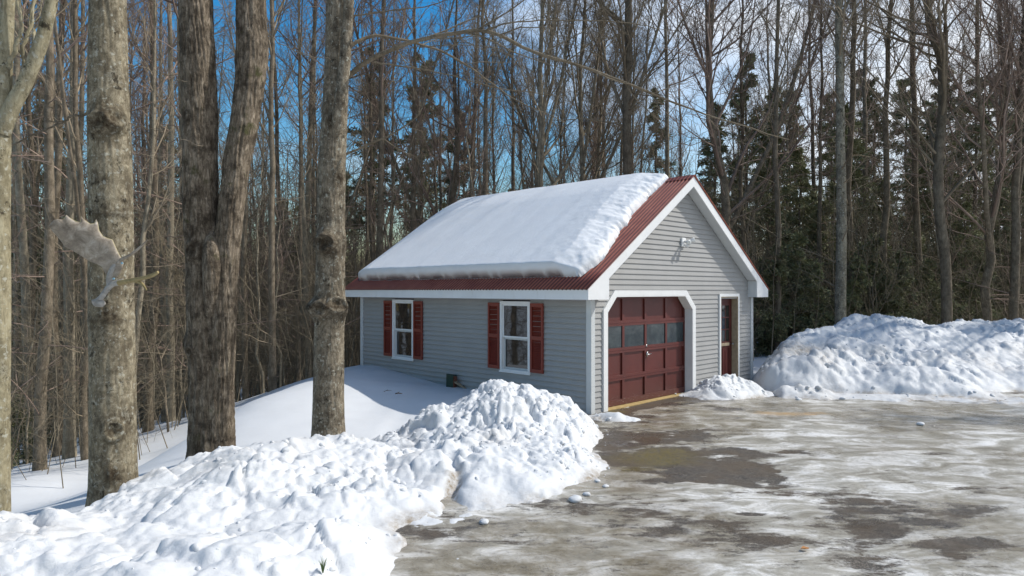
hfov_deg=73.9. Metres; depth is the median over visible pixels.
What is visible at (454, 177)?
bare tree
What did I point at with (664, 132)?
bare tree
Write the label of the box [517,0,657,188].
bare tree
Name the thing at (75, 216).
bare tree
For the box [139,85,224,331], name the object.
bare tree
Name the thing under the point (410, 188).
bare tree
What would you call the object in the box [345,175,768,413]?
garage
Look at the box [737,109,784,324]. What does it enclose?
hemlock tree
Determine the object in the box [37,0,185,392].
bare tree
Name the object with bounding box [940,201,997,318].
hemlock tree
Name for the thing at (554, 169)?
sapling
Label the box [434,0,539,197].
bare tree
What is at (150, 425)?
bare tree
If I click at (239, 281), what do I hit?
sapling
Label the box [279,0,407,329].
bare tree
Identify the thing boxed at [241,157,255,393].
bare tree
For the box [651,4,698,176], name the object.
bare tree
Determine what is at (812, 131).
bare tree
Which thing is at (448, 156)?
bare tree
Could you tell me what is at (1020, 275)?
sapling
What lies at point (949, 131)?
bare tree
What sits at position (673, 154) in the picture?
bare tree
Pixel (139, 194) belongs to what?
bare tree
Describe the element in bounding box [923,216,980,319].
young hemlock
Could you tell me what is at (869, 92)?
spruce tree
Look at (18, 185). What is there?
bare tree
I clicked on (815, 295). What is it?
young hemlock
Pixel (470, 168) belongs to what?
pine tree
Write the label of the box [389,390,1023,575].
driveway
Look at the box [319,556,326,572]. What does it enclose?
pine sprig
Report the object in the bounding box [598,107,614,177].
bare tree
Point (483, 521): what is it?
snow clod
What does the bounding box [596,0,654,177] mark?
bare tree
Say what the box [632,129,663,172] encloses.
sapling
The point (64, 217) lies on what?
hemlock tree
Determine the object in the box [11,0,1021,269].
sky
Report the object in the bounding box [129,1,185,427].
bare tree
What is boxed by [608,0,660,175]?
bare tree
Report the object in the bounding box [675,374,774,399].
snow bank
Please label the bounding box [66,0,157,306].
bare tree
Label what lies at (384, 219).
bare tree
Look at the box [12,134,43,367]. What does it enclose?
bare tree
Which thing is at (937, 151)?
bare tree
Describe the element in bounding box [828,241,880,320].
young hemlock
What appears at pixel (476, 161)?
sapling
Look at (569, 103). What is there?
bare tree
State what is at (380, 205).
bare tree
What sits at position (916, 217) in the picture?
bare tree
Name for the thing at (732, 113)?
bare tree
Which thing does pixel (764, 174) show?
hemlock tree
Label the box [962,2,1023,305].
bare tree
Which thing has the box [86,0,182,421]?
bare tree
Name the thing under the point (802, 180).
hemlock tree
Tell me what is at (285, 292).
sapling
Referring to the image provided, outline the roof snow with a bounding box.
[358,173,668,280]
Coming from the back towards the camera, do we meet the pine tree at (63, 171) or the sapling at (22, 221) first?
the pine tree at (63, 171)
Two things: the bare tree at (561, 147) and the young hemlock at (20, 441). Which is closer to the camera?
the young hemlock at (20, 441)
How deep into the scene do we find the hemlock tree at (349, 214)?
52.18 m
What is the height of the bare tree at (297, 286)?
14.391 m
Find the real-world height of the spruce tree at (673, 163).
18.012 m
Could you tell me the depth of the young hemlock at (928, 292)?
23.42 m
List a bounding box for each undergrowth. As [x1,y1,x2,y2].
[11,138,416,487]
[12,151,1020,398]
[249,120,1023,367]
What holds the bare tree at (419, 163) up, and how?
on the ground
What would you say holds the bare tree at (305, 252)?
on the ground
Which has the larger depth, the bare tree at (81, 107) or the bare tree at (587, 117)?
the bare tree at (587, 117)
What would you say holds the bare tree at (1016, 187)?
on the ground
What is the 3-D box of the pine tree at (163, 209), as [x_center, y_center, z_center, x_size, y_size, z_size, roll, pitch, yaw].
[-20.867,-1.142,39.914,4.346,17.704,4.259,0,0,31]
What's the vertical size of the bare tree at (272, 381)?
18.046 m
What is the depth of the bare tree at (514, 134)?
35.74 m
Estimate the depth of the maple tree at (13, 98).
6.36 m
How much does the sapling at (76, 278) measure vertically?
9.885 m
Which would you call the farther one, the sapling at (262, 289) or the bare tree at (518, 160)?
the bare tree at (518, 160)
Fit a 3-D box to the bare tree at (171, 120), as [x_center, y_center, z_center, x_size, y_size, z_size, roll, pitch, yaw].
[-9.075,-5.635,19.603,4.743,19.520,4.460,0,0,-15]
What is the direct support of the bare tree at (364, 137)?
on the ground
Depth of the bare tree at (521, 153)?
38.14 m
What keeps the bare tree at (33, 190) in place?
on the ground
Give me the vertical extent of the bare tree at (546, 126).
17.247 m
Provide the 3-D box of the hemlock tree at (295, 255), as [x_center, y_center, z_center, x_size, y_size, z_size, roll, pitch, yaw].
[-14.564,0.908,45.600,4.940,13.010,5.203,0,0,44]
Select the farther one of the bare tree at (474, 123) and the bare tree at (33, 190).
the bare tree at (474, 123)
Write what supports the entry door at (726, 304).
in the garage
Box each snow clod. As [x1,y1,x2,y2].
[479,518,488,524]
[568,495,581,502]
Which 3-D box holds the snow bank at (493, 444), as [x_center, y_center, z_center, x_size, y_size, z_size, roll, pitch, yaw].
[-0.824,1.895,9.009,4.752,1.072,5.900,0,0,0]
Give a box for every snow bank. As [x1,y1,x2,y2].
[0,432,450,575]
[371,379,609,526]
[588,412,639,421]
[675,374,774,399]
[751,313,1023,404]
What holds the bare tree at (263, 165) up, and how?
on the ground
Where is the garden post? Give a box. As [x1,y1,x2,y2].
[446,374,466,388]
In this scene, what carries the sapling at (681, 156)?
on the ground
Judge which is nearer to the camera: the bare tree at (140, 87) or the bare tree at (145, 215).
the bare tree at (145, 215)
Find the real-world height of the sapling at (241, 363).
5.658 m
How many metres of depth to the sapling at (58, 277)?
19.51 m
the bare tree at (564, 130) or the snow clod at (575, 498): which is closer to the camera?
the snow clod at (575, 498)
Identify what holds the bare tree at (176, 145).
on the ground
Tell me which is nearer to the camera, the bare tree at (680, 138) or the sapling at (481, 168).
the sapling at (481, 168)
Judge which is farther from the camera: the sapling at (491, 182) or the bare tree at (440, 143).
the bare tree at (440, 143)
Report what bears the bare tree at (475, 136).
on the ground
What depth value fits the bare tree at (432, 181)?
40.53 m
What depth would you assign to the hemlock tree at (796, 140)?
37.89 m
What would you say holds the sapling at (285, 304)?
on the ground
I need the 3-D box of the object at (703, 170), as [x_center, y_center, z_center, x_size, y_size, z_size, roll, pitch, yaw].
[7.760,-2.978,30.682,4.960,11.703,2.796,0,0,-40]
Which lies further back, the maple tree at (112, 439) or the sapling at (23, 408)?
the sapling at (23, 408)
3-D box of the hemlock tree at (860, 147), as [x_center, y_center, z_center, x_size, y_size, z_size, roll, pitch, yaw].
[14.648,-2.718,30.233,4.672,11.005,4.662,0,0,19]
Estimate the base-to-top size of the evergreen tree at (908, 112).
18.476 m
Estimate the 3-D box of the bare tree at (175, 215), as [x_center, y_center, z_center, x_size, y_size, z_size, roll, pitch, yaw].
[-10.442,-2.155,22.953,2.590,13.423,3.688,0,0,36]
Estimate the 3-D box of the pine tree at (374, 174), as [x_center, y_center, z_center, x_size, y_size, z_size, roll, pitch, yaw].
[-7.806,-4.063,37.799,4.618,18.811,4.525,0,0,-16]
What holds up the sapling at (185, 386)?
on the ground
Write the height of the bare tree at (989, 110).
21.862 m
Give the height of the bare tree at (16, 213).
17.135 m
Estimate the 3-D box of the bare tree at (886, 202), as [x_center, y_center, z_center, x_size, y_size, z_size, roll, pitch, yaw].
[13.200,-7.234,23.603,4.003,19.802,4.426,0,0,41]
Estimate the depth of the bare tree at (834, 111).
48.33 m
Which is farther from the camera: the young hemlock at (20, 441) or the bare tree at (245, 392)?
the bare tree at (245, 392)
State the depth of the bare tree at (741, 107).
26.01 m
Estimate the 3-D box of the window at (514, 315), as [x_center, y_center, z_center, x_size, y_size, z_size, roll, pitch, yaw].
[0.082,0.978,13.520,0.856,1.425,0.130,0,0,45]
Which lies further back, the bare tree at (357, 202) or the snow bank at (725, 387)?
the bare tree at (357, 202)
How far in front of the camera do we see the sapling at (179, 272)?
17.12 m
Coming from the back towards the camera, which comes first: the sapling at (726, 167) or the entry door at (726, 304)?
the sapling at (726, 167)
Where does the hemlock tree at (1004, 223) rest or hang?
on the ground
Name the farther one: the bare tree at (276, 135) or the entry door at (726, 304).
the bare tree at (276, 135)
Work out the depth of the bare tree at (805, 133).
41.85 m
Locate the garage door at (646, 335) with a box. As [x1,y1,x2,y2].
[608,296,684,406]
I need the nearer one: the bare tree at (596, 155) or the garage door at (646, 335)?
the garage door at (646, 335)
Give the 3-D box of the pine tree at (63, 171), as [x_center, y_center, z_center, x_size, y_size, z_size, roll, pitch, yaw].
[-20.747,-1.255,30.065,3.993,16.598,4.075,0,0,-16]
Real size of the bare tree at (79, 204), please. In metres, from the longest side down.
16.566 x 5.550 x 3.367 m
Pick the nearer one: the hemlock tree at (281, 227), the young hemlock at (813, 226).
the young hemlock at (813, 226)
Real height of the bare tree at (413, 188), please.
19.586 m
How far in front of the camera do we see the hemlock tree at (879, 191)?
29.95 m
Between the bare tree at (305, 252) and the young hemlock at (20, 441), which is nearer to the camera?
the young hemlock at (20, 441)
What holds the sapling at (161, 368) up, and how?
on the ground
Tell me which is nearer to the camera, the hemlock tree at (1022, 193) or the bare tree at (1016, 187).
the bare tree at (1016, 187)
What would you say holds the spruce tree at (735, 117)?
on the ground
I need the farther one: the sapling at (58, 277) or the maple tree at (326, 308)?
the sapling at (58, 277)
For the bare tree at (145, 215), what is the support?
on the ground
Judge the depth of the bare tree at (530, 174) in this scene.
39.75 m
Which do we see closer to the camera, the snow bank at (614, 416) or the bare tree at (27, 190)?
the snow bank at (614, 416)
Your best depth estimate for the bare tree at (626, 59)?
23.74 m
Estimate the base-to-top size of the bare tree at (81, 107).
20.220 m
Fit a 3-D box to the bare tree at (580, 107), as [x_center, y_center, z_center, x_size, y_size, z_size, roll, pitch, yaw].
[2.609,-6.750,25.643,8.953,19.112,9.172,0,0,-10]
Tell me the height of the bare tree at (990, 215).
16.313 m
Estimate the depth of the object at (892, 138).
29.12 m
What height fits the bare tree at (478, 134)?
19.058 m
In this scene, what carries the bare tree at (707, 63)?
on the ground
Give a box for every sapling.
[11,136,30,412]
[11,152,82,441]
[11,204,80,463]
[11,209,36,330]
[11,286,81,469]
[11,322,49,447]
[13,165,140,427]
[83,158,143,363]
[134,142,186,420]
[134,180,185,431]
[175,262,186,417]
[218,146,299,401]
[235,104,293,393]
[235,319,251,399]
[237,193,293,382]
[238,141,314,387]
[247,231,294,385]
[254,242,312,380]
[256,243,296,355]
[258,228,293,379]
[260,207,313,385]
[283,195,316,342]
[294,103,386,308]
[344,221,373,366]
[373,133,426,250]
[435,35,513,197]
[445,114,498,203]
[458,140,498,199]
[460,123,501,195]
[535,151,563,186]
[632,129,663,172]
[660,135,692,175]
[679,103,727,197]
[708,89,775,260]
[709,132,751,261]
[823,200,899,297]
[847,216,917,315]
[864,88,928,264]
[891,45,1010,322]
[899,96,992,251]
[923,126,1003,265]
[954,151,1023,306]
[995,148,1023,318]
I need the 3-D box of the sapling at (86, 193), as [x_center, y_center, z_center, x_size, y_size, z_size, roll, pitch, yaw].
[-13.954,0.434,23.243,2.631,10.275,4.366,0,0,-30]
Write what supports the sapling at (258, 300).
on the ground
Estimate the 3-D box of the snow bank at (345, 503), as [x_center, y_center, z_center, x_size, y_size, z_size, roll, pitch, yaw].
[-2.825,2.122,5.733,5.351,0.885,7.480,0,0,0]
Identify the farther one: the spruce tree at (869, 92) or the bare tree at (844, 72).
the bare tree at (844, 72)
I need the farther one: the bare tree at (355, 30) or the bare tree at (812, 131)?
the bare tree at (812, 131)
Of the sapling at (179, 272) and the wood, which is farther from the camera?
the wood
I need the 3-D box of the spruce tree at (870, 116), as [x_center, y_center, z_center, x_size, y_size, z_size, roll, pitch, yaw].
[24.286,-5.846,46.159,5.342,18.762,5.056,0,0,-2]
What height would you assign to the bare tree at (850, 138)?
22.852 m
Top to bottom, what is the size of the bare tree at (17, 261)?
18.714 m
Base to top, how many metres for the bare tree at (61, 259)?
16.773 m
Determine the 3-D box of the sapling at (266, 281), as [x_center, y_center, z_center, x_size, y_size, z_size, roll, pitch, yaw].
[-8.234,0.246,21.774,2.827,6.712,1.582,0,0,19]
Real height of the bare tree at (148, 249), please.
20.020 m
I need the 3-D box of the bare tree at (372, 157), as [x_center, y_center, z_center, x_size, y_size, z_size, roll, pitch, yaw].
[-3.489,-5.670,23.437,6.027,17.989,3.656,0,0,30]
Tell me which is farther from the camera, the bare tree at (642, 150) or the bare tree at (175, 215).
the bare tree at (642, 150)
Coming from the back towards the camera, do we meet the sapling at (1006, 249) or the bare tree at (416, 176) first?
the bare tree at (416, 176)
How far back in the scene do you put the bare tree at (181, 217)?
24.94 m
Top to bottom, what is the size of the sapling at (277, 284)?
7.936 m
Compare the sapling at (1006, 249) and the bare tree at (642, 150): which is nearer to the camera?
the sapling at (1006, 249)
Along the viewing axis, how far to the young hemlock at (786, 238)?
24.33 m
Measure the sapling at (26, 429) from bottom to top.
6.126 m
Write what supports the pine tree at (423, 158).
on the ground
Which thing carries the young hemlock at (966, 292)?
on the ground
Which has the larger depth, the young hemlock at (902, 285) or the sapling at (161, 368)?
the young hemlock at (902, 285)
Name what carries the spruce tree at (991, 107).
on the ground
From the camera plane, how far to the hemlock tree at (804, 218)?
29.99 m
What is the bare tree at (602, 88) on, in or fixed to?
on the ground
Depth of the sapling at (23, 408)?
14.59 m
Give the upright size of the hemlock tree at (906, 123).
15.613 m
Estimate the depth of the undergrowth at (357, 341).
23.18 m
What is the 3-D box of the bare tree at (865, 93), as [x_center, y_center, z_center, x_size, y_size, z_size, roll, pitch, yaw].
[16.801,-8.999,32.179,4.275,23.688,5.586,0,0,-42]
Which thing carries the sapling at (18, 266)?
on the ground
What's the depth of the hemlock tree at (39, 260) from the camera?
21.90 m
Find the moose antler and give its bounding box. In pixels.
[49,215,158,306]
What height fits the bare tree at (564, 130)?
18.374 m
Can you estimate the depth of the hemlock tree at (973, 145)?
31.01 m
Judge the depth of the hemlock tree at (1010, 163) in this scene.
36.22 m
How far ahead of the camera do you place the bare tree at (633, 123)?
35.67 m
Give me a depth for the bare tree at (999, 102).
37.33 m
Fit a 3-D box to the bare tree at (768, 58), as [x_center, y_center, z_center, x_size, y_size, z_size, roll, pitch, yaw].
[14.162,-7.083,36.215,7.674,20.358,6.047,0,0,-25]
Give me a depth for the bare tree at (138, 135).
42.55 m
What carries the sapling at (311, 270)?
on the ground
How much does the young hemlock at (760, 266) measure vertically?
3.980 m
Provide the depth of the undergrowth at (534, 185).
37.59 m
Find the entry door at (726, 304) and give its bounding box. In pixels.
[721,299,733,375]
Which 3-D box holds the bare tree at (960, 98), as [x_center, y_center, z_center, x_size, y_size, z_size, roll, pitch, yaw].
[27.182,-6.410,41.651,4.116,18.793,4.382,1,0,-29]
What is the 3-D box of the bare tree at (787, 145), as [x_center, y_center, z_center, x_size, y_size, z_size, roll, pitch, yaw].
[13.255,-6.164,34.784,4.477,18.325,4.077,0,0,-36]
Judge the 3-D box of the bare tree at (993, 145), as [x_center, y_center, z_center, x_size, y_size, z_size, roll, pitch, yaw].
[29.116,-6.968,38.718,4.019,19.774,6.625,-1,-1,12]
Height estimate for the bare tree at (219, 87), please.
14.654 m
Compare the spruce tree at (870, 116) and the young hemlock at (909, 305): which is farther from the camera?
the spruce tree at (870, 116)
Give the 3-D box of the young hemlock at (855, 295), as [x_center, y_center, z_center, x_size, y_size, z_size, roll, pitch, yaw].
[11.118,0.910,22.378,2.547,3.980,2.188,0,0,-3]
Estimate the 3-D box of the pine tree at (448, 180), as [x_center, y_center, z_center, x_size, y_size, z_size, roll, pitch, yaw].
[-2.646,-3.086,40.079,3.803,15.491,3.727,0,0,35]
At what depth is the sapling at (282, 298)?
25.26 m
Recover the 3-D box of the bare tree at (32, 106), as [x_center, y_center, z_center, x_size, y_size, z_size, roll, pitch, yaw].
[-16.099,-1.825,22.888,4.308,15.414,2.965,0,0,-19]
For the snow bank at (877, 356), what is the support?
on the ground
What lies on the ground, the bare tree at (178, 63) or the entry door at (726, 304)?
the bare tree at (178, 63)
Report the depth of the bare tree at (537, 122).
31.39 m
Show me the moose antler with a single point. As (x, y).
(85, 239)
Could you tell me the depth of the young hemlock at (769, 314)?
22.28 m
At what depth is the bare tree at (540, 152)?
26.04 m
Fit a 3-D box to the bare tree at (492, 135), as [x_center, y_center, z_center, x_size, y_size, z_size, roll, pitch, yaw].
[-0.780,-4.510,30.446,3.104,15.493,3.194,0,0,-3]
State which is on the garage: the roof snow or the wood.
the roof snow
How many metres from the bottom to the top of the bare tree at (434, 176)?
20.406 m
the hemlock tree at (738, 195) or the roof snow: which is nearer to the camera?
the roof snow
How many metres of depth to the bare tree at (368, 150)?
22.64 m
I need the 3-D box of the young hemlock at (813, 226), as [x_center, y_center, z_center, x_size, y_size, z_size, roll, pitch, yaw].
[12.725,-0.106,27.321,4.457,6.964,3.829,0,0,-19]
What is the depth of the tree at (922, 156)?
24.54 m
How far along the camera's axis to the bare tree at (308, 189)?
23.57 m
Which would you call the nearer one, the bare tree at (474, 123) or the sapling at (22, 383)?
the sapling at (22, 383)
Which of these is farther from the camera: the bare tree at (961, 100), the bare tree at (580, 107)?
the bare tree at (961, 100)
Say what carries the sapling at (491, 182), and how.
on the ground
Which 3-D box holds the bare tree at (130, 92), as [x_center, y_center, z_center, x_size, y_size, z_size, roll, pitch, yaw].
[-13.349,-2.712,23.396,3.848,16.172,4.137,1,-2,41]
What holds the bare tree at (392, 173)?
on the ground
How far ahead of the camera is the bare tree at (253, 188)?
36.60 m
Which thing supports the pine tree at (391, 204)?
on the ground
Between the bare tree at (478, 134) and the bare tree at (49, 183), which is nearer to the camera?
the bare tree at (49, 183)
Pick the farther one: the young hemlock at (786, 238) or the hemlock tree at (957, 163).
the hemlock tree at (957, 163)
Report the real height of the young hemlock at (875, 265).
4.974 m
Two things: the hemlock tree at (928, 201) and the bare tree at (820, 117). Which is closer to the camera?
the bare tree at (820, 117)
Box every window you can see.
[391,299,413,360]
[499,301,530,374]
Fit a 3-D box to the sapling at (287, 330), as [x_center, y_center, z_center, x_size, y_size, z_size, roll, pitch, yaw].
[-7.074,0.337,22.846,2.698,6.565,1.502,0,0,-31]
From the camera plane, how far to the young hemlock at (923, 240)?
26.86 m
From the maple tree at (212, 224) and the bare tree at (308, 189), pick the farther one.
the bare tree at (308, 189)
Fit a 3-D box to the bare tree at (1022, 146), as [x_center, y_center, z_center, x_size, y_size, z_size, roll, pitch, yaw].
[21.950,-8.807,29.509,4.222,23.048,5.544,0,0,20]
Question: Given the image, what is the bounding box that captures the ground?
[11,342,773,515]
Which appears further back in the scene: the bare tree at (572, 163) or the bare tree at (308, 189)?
the bare tree at (572, 163)
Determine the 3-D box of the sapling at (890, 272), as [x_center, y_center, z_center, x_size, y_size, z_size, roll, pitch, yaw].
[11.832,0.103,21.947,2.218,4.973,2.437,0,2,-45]
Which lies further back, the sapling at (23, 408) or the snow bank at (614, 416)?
the sapling at (23, 408)
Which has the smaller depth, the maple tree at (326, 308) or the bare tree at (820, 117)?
the maple tree at (326, 308)
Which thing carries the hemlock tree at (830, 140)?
on the ground
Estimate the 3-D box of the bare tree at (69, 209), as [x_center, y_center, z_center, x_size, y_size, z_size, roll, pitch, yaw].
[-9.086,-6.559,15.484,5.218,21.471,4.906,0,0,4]
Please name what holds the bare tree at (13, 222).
on the ground
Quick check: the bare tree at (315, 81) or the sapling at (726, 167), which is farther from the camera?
the bare tree at (315, 81)
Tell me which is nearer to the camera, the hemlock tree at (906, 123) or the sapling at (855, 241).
the sapling at (855, 241)
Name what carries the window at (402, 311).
in the garage
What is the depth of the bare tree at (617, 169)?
46.09 m
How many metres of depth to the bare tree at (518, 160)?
41.53 m
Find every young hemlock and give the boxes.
[11,389,50,466]
[753,244,810,356]
[753,257,793,354]
[755,228,820,349]
[755,231,846,345]
[765,197,860,331]
[785,261,834,338]
[825,255,878,325]
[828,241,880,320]
[853,233,922,317]
[866,250,926,323]
[877,229,918,316]
[903,231,957,323]
[910,257,970,324]
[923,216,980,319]
[952,248,1007,320]
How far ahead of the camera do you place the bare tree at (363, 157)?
29.45 m
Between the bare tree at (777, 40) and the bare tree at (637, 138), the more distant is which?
the bare tree at (637, 138)
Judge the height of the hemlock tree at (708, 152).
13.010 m
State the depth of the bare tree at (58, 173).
15.85 m
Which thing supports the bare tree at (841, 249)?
on the ground
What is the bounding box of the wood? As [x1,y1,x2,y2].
[139,175,1010,332]
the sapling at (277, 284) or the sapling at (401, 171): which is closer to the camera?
the sapling at (277, 284)
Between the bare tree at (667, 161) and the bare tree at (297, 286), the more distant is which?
the bare tree at (667, 161)
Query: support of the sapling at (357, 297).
on the ground
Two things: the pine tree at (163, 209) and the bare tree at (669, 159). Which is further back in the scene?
the bare tree at (669, 159)
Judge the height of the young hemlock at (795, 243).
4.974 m
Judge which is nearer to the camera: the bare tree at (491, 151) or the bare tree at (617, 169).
the bare tree at (491, 151)
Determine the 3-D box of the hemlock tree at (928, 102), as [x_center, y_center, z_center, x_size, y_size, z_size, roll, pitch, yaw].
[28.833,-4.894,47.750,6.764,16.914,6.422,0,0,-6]
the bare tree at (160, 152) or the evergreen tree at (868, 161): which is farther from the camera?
the evergreen tree at (868, 161)
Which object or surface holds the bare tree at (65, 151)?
on the ground
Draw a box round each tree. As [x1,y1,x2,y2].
[0,0,58,511]
[0,0,171,460]
[11,0,78,411]
[11,0,87,400]
[11,0,87,455]
[11,0,147,470]
[11,0,157,402]
[11,0,166,457]
[11,2,60,454]
[11,47,63,302]
[11,78,85,435]
[11,94,80,397]
[11,137,43,362]
[11,156,87,410]
[11,221,79,453]
[12,0,176,458]
[12,0,203,506]
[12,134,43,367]
[19,2,87,400]
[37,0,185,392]
[38,0,185,432]
[39,0,184,384]
[39,72,87,437]
[55,53,87,310]
[63,0,180,398]
[63,0,217,428]
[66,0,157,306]
[66,0,287,367]
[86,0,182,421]
[129,0,279,421]
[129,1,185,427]
[129,26,187,419]
[129,75,163,222]
[132,141,141,302]
[133,122,179,412]
[134,1,226,418]
[135,131,238,350]
[138,1,235,405]
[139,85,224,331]
[159,13,267,370]
[176,0,303,399]
[178,0,332,458]
[216,0,323,381]
[216,0,348,391]
[219,71,287,385]
[227,0,317,387]
[237,124,292,394]
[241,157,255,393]
[248,0,367,379]
[250,0,368,378]
[250,201,293,357]
[262,206,311,378]
[275,0,363,319]
[275,0,422,325]
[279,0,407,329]
[282,0,414,341]
[285,0,518,237]
[294,11,406,352]
[305,0,790,436]
[344,171,362,358]
[345,46,410,261]
[346,0,431,320]
[347,3,404,338]
[348,0,480,261]
[349,160,362,260]
[353,0,440,323]
[353,49,429,335]
[364,131,400,246]
[376,53,457,233]
[376,113,424,245]
[378,0,472,232]
[394,97,428,243]
[395,1,466,212]
[397,28,444,235]
[409,116,452,222]
[416,15,460,215]
[420,51,481,210]
[433,105,478,200]
[434,0,507,196]
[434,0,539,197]
[450,0,667,190]
[459,20,496,195]
[459,34,501,195]
[460,0,690,184]
[468,16,519,196]
[470,1,562,192]
[477,87,511,194]
[479,0,548,190]
[497,51,553,191]
[502,46,534,189]
[503,31,567,189]
[513,55,597,179]
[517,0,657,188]
[521,23,579,189]
[532,13,632,186]
[543,10,585,184]
[543,15,624,183]
[544,0,613,181]
[547,0,730,194]
[567,0,622,175]
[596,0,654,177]
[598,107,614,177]
[603,2,678,177]
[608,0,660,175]
[609,99,651,176]
[632,0,672,172]
[633,0,737,189]
[638,86,678,172]
[639,0,899,229]
[639,134,682,176]
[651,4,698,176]
[652,57,683,176]
[670,120,678,177]
[696,101,754,318]
[700,0,849,349]
[705,50,775,259]
[713,0,859,297]
[717,24,756,229]
[717,161,759,328]
[734,0,835,256]
[737,85,808,308]
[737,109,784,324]
[749,89,816,261]
[752,0,812,222]
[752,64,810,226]
[771,146,832,325]
[774,0,904,287]
[780,0,858,211]
[780,49,835,228]
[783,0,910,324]
[784,0,1023,323]
[786,103,887,315]
[789,0,861,317]
[791,190,822,295]
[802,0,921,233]
[805,91,862,235]
[817,0,927,242]
[823,7,862,157]
[823,59,844,225]
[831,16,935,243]
[834,0,956,320]
[835,67,900,243]
[853,74,913,248]
[858,0,1023,320]
[864,179,910,303]
[865,0,989,316]
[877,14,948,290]
[888,76,971,249]
[892,65,996,300]
[894,99,937,246]
[909,0,1023,319]
[912,76,1021,312]
[920,97,984,251]
[926,0,1009,243]
[927,55,962,241]
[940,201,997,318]
[946,1,1022,254]
[946,33,995,199]
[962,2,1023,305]
[972,74,1011,252]
[973,44,1010,212]
[977,56,1023,308]
[978,31,1014,210]
[980,1,1023,284]
[984,193,1023,319]
[994,166,1023,312]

